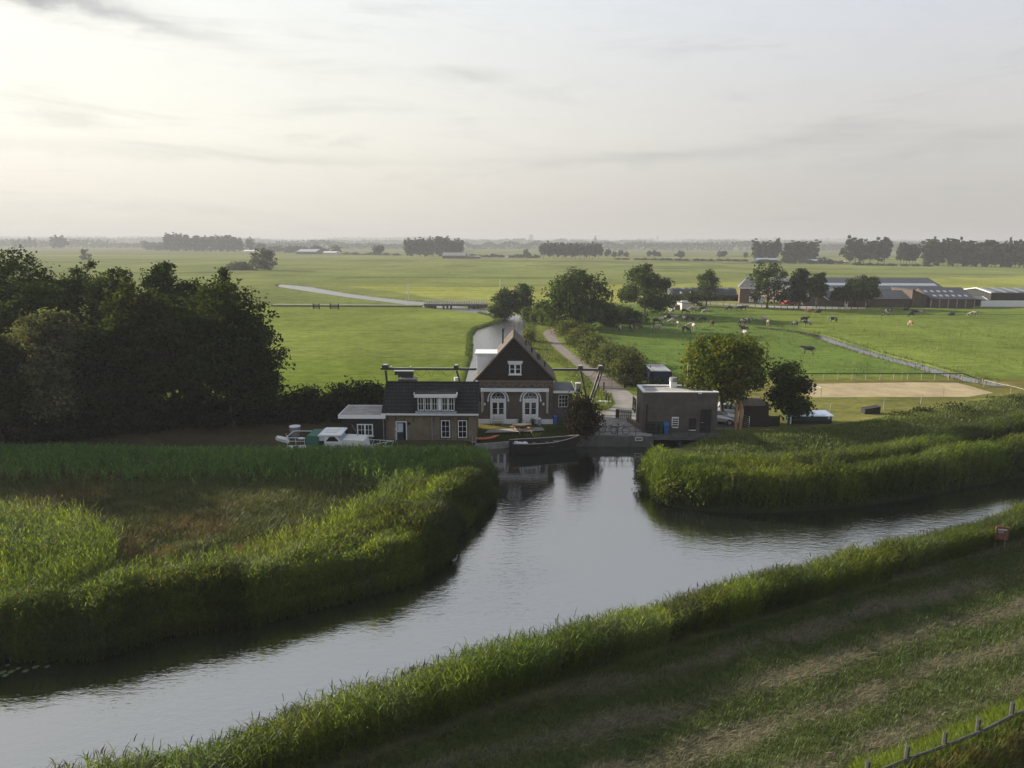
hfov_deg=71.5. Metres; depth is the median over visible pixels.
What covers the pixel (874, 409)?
dark trough
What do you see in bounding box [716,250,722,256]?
field tree
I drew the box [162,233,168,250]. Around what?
poplar tree
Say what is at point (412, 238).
woods
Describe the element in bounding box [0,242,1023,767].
ground
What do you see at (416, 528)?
reeds
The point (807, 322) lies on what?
cow
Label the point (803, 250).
poplar tree
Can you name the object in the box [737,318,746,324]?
cow
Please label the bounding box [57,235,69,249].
field tree
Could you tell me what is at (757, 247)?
poplar tree
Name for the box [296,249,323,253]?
barn
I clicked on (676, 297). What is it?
farm hedge
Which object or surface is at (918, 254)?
field tree
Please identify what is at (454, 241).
field tree
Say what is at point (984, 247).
field tree
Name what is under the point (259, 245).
field tree
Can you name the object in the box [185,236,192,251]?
poplar tree
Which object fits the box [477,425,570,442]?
grass
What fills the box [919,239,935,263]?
poplar tree
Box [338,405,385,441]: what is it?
black shed
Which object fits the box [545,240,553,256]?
field tree
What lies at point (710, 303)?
pasture fence
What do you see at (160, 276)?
alder tree
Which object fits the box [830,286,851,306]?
farmyard tree
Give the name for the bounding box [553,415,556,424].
wheelie bin
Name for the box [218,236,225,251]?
poplar tree
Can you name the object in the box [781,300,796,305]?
parked car
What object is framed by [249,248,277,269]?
field tree
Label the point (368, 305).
dirt road
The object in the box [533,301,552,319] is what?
canal bush
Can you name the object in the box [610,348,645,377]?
lane bush
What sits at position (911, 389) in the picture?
sand paddock
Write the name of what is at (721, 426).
parking yard
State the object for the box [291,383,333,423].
hedge shrub
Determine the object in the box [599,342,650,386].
lane bush
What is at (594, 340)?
lane bush
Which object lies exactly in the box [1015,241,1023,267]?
poplar tree
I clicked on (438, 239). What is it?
poplar tree
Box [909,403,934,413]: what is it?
dike bush
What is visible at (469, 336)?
reeds
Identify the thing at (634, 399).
window
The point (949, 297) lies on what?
skylight barn
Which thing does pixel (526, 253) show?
field tree
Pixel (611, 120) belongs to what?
sky
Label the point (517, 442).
tarpaulin
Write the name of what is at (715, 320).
grass
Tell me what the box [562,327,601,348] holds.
lane bush
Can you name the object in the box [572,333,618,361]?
lane bush
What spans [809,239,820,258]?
poplar tree
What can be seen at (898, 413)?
dike bush
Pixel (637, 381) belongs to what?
iron fence
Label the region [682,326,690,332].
cow
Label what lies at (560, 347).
lane
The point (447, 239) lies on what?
poplar tree
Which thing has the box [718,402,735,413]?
parked car
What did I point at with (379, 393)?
hedge shrub
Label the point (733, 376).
chestnut tree
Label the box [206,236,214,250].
poplar tree
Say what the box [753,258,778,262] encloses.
barn
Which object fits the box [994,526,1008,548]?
sign board
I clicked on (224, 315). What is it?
willow tree
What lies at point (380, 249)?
field tree
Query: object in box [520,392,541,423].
arched door
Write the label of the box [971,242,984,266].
poplar tree
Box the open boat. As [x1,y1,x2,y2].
[509,435,578,455]
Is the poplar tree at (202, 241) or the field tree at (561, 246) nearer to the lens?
the field tree at (561, 246)
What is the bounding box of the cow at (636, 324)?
[632,323,642,329]
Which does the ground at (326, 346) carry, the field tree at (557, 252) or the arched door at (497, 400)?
the field tree at (557, 252)
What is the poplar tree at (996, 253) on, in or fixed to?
on the ground at (326, 346)
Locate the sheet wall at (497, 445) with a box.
[475,441,508,448]
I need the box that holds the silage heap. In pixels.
[665,287,737,294]
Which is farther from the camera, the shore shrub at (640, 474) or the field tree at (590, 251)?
the field tree at (590, 251)
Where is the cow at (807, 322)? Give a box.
[801,320,811,325]
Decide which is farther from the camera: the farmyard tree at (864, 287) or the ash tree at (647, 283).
the farmyard tree at (864, 287)
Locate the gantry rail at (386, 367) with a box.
[380,364,603,403]
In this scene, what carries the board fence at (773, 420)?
on the ground at (326, 346)
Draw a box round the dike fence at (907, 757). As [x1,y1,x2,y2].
[865,701,1023,767]
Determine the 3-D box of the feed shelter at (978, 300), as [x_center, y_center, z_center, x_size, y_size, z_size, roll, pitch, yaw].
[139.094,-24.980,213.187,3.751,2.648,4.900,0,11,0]
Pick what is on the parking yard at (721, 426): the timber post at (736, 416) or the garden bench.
the timber post at (736, 416)
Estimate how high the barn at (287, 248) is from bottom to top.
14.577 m
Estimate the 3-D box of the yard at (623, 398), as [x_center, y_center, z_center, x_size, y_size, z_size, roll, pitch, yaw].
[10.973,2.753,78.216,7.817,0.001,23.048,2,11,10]
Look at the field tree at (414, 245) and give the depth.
861.34 m
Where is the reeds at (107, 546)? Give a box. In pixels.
[0,494,124,594]
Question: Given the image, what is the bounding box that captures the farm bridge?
[423,299,487,307]
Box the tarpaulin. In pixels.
[514,441,527,443]
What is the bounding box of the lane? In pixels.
[543,329,623,387]
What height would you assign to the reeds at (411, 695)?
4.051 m
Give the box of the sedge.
[0,467,418,592]
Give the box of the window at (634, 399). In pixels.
[632,396,635,412]
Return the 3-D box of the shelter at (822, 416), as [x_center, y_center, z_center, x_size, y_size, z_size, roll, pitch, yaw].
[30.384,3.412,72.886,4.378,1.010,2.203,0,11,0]
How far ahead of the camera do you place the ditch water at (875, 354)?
113.47 m
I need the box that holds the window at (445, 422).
[440,417,450,438]
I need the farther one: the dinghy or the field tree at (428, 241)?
the field tree at (428, 241)
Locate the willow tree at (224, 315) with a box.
[159,278,295,426]
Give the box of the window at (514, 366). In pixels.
[507,361,522,374]
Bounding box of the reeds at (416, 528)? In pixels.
[0,454,501,665]
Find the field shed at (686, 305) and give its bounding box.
[674,301,690,310]
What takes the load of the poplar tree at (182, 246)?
on the ground at (326, 346)
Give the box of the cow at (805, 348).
[799,345,814,353]
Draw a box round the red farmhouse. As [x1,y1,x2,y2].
[738,276,764,303]
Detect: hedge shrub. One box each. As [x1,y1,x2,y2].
[266,387,319,425]
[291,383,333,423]
[319,381,360,422]
[336,375,381,405]
[362,379,385,404]
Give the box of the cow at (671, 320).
[666,318,674,324]
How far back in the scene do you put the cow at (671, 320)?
158.76 m
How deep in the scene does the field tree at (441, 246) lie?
860.81 m
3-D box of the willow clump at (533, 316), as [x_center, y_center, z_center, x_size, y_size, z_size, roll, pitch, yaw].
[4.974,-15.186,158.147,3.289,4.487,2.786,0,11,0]
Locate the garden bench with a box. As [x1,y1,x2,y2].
[493,416,502,424]
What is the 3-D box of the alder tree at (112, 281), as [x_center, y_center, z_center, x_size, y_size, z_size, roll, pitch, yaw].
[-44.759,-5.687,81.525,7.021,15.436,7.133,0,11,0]
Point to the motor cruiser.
(334, 436)
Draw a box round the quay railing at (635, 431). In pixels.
[581,426,723,436]
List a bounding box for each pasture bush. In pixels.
[593,302,623,327]
[608,303,650,323]
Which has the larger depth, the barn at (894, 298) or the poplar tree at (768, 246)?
the poplar tree at (768, 246)
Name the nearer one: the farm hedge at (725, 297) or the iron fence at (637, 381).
the iron fence at (637, 381)
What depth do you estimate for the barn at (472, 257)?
775.06 m
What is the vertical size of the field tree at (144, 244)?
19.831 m
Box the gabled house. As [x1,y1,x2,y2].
[473,324,575,423]
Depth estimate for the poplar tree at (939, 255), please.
581.23 m
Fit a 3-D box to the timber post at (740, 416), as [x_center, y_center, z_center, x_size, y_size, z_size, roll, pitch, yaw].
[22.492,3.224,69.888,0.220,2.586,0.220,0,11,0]
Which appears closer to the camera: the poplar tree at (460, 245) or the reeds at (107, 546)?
the reeds at (107, 546)
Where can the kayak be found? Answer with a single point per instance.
(487, 437)
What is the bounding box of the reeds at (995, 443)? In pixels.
[640,409,1023,509]
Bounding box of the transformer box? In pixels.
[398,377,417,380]
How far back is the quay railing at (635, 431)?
67.16 m
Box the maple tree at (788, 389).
[760,357,817,424]
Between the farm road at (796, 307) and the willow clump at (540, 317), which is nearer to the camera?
the willow clump at (540, 317)
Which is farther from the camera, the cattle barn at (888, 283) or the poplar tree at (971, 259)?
the poplar tree at (971, 259)
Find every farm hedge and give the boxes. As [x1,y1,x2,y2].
[665,294,707,300]
[705,294,737,300]
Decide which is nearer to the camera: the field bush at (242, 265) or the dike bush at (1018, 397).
the dike bush at (1018, 397)
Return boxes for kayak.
[477,435,498,439]
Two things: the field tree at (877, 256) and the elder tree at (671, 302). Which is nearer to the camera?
the elder tree at (671, 302)
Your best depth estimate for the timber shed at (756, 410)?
70.76 m
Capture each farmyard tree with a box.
[746,261,791,308]
[786,268,813,308]
[808,272,829,306]
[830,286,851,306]
[844,278,859,306]
[852,274,882,307]
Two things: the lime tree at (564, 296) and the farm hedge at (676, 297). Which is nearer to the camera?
the lime tree at (564, 296)
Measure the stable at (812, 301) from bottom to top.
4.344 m
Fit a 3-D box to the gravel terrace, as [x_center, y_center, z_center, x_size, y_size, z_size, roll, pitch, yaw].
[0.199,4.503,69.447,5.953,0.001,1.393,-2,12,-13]
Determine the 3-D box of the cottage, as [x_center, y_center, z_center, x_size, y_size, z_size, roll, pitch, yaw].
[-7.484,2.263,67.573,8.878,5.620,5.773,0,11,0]
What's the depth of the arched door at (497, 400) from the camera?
71.33 m
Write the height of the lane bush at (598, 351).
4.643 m
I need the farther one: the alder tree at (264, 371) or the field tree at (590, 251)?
the field tree at (590, 251)
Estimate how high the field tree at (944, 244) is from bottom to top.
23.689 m
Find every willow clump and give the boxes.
[519,306,531,321]
[528,306,539,323]
[535,308,547,325]
[548,310,562,326]
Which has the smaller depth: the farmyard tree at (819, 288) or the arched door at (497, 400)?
the arched door at (497, 400)
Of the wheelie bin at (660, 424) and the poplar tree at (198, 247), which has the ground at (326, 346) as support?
the poplar tree at (198, 247)
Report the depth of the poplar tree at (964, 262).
573.21 m
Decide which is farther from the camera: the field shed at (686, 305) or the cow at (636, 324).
the field shed at (686, 305)
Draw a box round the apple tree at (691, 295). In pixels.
[680,288,705,305]
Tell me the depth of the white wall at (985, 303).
207.99 m
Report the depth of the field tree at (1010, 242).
556.03 m
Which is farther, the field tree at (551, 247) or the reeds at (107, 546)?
the field tree at (551, 247)
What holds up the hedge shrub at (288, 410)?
on the ground at (326, 346)
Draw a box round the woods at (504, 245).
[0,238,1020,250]
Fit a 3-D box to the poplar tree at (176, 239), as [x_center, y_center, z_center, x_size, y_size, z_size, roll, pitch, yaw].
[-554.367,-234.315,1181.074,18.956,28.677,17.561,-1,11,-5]
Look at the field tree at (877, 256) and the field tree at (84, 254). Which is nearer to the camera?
the field tree at (877, 256)
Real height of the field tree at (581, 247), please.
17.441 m
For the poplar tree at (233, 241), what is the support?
on the ground at (326, 346)
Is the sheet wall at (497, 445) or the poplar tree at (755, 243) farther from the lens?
the poplar tree at (755, 243)
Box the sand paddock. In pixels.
[807,382,991,396]
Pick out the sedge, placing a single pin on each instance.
(147, 507)
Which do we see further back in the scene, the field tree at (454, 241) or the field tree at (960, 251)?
the field tree at (454, 241)
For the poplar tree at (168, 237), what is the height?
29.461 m
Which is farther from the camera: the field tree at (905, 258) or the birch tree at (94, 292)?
the field tree at (905, 258)
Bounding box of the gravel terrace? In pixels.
[485,427,543,432]
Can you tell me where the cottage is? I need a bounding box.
[381,377,480,442]
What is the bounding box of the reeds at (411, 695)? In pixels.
[33,499,1023,767]
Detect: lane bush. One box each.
[521,327,536,341]
[524,337,532,346]
[549,317,590,336]
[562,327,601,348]
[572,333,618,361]
[579,331,612,364]
[586,340,631,374]
[591,344,619,363]
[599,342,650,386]
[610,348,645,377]
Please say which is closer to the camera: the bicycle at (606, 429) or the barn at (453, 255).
the bicycle at (606, 429)
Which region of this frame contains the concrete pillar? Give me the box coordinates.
[575,382,580,396]
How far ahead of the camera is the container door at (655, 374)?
91.48 m
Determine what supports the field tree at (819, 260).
on the ground at (326, 346)
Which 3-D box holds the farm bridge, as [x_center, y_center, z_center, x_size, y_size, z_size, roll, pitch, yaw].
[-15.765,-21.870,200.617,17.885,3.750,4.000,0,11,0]
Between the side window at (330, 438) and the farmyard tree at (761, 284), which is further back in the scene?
the farmyard tree at (761, 284)
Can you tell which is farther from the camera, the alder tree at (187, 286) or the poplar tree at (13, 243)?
the poplar tree at (13, 243)
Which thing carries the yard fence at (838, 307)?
on the ground at (326, 346)
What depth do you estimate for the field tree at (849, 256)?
637.70 m
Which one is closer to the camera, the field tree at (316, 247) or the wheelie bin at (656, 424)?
the wheelie bin at (656, 424)
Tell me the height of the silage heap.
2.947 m
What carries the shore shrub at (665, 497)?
on the ground at (326, 346)
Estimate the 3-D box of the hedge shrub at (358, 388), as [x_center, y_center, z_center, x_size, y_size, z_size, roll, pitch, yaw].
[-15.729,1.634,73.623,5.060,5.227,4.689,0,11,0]
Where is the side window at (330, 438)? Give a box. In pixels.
[326,437,337,440]
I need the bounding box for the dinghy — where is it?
[275,436,288,442]
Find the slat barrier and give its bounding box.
[615,409,631,418]
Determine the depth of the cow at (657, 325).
148.00 m
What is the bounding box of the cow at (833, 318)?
[827,317,837,322]
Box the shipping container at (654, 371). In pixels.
[644,364,671,383]
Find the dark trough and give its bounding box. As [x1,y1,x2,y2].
[861,405,880,413]
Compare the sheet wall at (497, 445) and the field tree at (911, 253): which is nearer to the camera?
the sheet wall at (497, 445)
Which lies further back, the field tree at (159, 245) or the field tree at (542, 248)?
the field tree at (159, 245)
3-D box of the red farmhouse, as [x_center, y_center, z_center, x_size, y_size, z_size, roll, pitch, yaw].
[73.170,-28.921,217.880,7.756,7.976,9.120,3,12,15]
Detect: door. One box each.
[396,421,406,439]
[487,392,508,423]
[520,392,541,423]
[637,406,639,423]
[652,372,661,379]
[662,372,671,383]
[699,409,711,432]
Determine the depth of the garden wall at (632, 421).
71.39 m
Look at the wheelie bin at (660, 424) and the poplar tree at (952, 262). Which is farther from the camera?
the poplar tree at (952, 262)
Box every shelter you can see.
[785,410,834,423]
[973,296,987,305]
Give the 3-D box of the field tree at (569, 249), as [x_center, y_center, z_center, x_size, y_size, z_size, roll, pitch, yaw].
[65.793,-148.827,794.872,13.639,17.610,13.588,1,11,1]
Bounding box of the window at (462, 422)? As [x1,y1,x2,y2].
[456,417,467,438]
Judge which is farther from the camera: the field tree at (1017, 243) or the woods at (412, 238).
the woods at (412, 238)
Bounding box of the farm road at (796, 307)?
[676,301,864,308]
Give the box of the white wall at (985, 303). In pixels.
[980,300,1023,306]
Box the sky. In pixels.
[0,0,1023,242]
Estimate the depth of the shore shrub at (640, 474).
55.98 m
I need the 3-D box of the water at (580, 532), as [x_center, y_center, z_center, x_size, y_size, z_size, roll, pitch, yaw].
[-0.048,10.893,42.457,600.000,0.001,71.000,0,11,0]
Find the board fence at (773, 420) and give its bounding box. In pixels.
[768,415,779,425]
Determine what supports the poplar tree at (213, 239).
on the ground at (326, 346)
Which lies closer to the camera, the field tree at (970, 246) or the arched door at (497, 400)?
the arched door at (497, 400)
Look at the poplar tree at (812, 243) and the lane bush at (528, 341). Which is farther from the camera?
the poplar tree at (812, 243)
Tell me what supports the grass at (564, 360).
on the ground at (326, 346)
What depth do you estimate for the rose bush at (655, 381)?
89.31 m
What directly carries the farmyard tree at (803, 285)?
on the ground at (326, 346)
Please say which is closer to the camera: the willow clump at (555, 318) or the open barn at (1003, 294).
the willow clump at (555, 318)
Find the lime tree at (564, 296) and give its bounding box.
[540,266,617,330]
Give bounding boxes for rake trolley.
[393,370,413,380]
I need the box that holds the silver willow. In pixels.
[0,307,115,438]
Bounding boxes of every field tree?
[49,234,61,249]
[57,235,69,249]
[79,249,92,259]
[140,240,148,249]
[148,242,157,249]
[155,242,163,249]
[245,237,254,249]
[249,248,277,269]
[254,243,266,249]
[271,245,284,251]
[289,245,301,251]
[307,245,322,248]
[330,244,341,251]
[371,245,377,255]
[377,245,384,253]
[411,237,417,253]
[426,236,433,255]
[436,236,445,253]
[451,238,458,251]
[523,248,530,256]
[538,243,548,254]
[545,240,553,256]
[548,242,556,257]
[552,242,559,256]
[556,242,567,254]
[563,243,570,258]
[565,243,575,254]
[571,242,579,258]
[577,243,584,254]
[579,243,588,258]
[586,241,597,256]
[586,243,593,258]
[594,243,603,258]
[604,249,611,255]
[617,250,623,257]
[674,250,684,257]
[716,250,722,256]
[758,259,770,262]
[759,242,767,257]
[774,238,781,257]
[796,258,807,262]
[816,257,829,262]
[839,235,857,263]
[847,237,863,262]
[858,239,873,263]
[865,240,880,261]
[867,237,885,263]
[877,237,893,261]
[895,242,907,264]
[901,244,909,263]
[904,243,912,263]
[909,244,915,264]
[909,244,918,260]
[914,244,920,263]
[927,236,939,260]
[938,238,950,262]
[954,237,965,265]
[960,240,975,266]
[977,239,991,266]
[987,242,1000,266]
[1003,237,1013,265]
[1010,239,1023,267]
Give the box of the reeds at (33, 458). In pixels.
[0,440,496,489]
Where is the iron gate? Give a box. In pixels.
[598,373,625,387]
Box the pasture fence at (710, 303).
[691,301,787,306]
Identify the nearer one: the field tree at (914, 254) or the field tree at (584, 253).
the field tree at (914, 254)
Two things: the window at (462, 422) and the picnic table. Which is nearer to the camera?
the window at (462, 422)
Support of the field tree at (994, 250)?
on the ground at (326, 346)
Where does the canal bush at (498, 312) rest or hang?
on the ground at (326, 346)
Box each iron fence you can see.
[566,376,597,386]
[625,377,650,387]
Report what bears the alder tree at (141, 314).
on the ground at (326, 346)
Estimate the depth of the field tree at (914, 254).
600.46 m
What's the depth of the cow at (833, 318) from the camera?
163.78 m
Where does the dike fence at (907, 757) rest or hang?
on the ground at (326, 346)
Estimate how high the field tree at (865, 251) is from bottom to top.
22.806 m
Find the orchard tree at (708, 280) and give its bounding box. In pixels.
[695,269,722,305]
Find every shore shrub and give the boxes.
[632,460,656,486]
[649,468,690,506]
[680,480,711,508]
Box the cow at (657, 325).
[650,324,661,330]
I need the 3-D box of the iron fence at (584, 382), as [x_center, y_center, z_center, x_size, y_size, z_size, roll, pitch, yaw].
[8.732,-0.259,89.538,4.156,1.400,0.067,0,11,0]
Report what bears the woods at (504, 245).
on the ground at (326, 346)
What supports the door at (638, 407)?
in the pump building
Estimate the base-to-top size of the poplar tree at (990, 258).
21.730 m
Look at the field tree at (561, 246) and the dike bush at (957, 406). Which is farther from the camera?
the field tree at (561, 246)
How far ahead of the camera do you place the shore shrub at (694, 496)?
51.39 m
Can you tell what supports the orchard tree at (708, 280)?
on the ground at (326, 346)
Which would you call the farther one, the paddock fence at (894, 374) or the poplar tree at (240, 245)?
the poplar tree at (240, 245)
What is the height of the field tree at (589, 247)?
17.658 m
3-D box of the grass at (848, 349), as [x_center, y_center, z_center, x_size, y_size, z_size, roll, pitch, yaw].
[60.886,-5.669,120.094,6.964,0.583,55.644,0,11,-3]
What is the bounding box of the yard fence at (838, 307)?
[768,305,857,309]
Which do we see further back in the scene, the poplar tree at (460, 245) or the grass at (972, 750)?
the poplar tree at (460, 245)
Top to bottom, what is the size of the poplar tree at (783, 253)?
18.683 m
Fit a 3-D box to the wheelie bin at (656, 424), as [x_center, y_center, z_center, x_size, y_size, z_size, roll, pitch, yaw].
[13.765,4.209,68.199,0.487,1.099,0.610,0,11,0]
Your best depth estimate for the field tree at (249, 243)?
1168.53 m
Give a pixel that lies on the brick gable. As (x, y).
(919, 299)
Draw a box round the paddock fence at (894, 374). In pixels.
[797,373,983,383]
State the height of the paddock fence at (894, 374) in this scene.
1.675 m
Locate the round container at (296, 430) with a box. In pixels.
[289,425,300,437]
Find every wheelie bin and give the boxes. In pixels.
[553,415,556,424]
[646,422,653,433]
[653,422,658,433]
[658,422,663,433]
[663,422,669,433]
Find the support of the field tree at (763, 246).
on the ground at (326, 346)
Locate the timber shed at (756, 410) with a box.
[737,398,770,426]
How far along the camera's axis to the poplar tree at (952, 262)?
575.77 m
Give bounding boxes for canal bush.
[486,299,513,319]
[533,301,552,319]
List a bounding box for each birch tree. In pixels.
[78,259,114,330]
[106,267,137,328]
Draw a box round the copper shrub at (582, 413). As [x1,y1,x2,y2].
[561,387,605,442]
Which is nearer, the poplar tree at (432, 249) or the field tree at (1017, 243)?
the field tree at (1017, 243)
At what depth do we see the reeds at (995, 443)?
54.92 m
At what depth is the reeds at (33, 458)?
56.34 m
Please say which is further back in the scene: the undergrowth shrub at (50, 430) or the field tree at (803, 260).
the field tree at (803, 260)
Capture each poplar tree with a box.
[10,239,15,247]
[22,239,27,247]
[27,236,31,247]
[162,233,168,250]
[165,234,173,250]
[169,232,176,250]
[172,234,182,250]
[177,233,184,251]
[183,234,189,251]
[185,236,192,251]
[190,235,198,251]
[194,236,201,249]
[198,237,204,251]
[199,267,241,371]
[202,235,208,249]
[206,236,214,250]
[210,235,218,249]
[214,237,221,251]
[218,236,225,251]
[222,235,231,251]
[226,235,232,250]
[231,237,237,251]
[235,237,244,251]
[403,237,412,256]
[408,240,416,256]
[415,237,424,256]
[420,240,427,256]
[427,237,435,256]
[434,236,443,256]
[443,236,450,251]
[446,240,456,251]
[454,238,463,251]
[751,238,761,258]
[755,244,765,257]
[764,240,774,257]
[767,242,776,257]
[780,243,790,258]
[785,240,795,258]
[791,242,799,259]
[794,241,803,261]
[797,242,808,260]
[803,241,810,258]
[808,241,815,258]
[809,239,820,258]
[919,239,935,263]
[921,239,938,264]
[932,242,947,265]
[944,238,958,265]
[947,239,959,265]
[956,242,969,266]
[965,241,979,266]
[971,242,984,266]
[978,240,995,266]
[986,242,1002,266]
[994,244,1010,266]
[1001,244,1020,266]
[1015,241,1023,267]
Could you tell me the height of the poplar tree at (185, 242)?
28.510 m
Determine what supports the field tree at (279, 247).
on the ground at (326, 346)
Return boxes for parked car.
[717,407,737,425]
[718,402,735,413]
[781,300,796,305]
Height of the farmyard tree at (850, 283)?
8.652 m
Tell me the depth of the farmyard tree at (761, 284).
196.25 m
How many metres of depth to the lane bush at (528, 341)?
121.99 m
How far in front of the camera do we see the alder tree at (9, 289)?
71.45 m
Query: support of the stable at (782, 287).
on the ground at (326, 346)
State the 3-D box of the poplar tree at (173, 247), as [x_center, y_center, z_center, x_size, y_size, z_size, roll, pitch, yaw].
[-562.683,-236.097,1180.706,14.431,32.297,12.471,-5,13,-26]
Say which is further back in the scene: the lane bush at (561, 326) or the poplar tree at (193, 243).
the poplar tree at (193, 243)
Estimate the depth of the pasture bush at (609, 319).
153.63 m
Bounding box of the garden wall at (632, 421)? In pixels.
[627,417,639,429]
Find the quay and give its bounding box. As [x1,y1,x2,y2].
[576,433,718,446]
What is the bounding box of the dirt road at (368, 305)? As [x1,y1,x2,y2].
[271,304,422,306]
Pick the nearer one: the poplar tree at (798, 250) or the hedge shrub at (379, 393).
the hedge shrub at (379, 393)
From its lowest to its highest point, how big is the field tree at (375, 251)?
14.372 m
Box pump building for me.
[632,371,718,432]
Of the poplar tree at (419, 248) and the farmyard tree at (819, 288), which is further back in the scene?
the poplar tree at (419, 248)
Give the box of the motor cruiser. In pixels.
[284,425,393,457]
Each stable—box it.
[762,276,808,302]
[795,292,828,304]
[824,288,869,306]
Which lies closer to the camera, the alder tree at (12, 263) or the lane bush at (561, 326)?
the alder tree at (12, 263)
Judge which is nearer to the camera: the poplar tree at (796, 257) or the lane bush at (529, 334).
the lane bush at (529, 334)
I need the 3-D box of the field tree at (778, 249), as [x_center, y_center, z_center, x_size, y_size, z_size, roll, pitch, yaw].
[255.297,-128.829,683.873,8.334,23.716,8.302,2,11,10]
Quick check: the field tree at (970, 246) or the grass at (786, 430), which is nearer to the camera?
the grass at (786, 430)
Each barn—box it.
[283,245,296,252]
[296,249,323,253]
[323,251,338,254]
[442,252,466,258]
[466,255,480,258]
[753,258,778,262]
[805,277,941,290]
[867,290,910,306]
[913,287,976,307]
[964,287,1023,300]
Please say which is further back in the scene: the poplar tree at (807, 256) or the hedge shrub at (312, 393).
the poplar tree at (807, 256)
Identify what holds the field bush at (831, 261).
on the ground at (326, 346)
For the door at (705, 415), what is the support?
in the pump building
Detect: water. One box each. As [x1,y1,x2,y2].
[0,440,1023,767]
[278,284,525,380]
[759,328,1005,385]
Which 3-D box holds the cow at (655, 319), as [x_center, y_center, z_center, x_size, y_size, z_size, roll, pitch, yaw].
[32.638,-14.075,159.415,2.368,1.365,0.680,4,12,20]
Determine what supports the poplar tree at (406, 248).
on the ground at (326, 346)
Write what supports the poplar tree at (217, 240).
on the ground at (326, 346)
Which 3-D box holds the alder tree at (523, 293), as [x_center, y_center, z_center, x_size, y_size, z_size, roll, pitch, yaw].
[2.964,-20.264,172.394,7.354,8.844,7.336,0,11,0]
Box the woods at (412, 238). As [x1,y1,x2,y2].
[0,235,1013,243]
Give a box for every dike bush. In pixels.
[886,408,913,416]
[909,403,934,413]
[928,401,977,414]
[986,393,1023,402]
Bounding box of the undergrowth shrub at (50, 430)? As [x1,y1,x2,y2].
[6,399,92,444]
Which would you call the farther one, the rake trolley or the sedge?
the rake trolley
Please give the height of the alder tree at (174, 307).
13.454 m
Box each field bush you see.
[222,261,258,269]
[786,258,796,263]
[806,259,814,263]
[825,258,835,263]
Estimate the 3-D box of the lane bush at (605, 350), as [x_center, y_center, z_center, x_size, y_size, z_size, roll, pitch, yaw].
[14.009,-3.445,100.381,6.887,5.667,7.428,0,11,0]
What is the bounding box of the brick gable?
[891,287,927,306]
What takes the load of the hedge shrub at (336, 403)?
on the ground at (326, 346)
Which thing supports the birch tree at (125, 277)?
on the ground at (326, 346)
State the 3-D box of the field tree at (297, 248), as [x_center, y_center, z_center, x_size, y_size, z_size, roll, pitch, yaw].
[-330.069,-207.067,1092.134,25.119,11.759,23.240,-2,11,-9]
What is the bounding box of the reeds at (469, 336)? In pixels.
[464,311,532,357]
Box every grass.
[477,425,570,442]
[529,329,615,412]
[584,307,1023,375]
[695,392,1023,463]
[791,330,999,383]
[845,693,1023,767]
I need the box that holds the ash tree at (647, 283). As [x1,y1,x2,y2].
[615,262,675,313]
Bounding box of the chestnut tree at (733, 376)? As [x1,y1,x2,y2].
[675,332,774,423]
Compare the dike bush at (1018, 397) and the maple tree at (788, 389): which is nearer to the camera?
the maple tree at (788, 389)
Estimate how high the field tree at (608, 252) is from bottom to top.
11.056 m
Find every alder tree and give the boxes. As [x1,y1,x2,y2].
[0,244,88,392]
[0,264,37,398]
[0,327,45,444]
[3,280,97,393]
[55,262,98,325]
[83,266,140,342]
[86,280,185,417]
[138,260,189,399]
[139,289,208,406]
[170,276,204,308]
[226,340,283,402]
[490,287,520,317]
[511,282,538,314]
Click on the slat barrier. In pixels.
(622, 413)
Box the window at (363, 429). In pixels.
[357,424,373,436]
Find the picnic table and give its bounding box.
[510,422,534,433]
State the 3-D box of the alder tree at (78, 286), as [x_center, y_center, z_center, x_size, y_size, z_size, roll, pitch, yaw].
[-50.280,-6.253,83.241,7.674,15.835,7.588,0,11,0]
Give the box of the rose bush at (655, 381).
[648,377,667,384]
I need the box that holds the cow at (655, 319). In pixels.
[652,318,662,323]
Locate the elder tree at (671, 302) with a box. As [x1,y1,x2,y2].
[640,290,676,314]
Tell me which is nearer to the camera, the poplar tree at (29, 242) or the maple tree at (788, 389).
the maple tree at (788, 389)
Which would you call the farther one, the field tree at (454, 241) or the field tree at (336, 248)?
the field tree at (336, 248)
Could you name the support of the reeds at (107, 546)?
on the ground at (326, 346)
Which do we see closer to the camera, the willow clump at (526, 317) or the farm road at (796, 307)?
the willow clump at (526, 317)
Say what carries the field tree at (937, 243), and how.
on the ground at (326, 346)
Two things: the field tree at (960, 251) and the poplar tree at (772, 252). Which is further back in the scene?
the poplar tree at (772, 252)
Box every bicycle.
[600,421,616,432]
[611,422,629,433]
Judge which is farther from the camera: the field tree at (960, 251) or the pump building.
the field tree at (960, 251)
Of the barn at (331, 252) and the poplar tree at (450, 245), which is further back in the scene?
the barn at (331, 252)
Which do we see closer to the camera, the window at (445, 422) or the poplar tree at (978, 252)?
the window at (445, 422)
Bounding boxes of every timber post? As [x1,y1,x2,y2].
[734,404,738,428]
[739,404,742,428]
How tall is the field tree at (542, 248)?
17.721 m
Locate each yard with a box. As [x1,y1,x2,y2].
[573,389,645,434]
[716,422,742,429]
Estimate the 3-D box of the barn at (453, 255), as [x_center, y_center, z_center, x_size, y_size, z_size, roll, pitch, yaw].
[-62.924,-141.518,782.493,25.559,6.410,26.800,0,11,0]

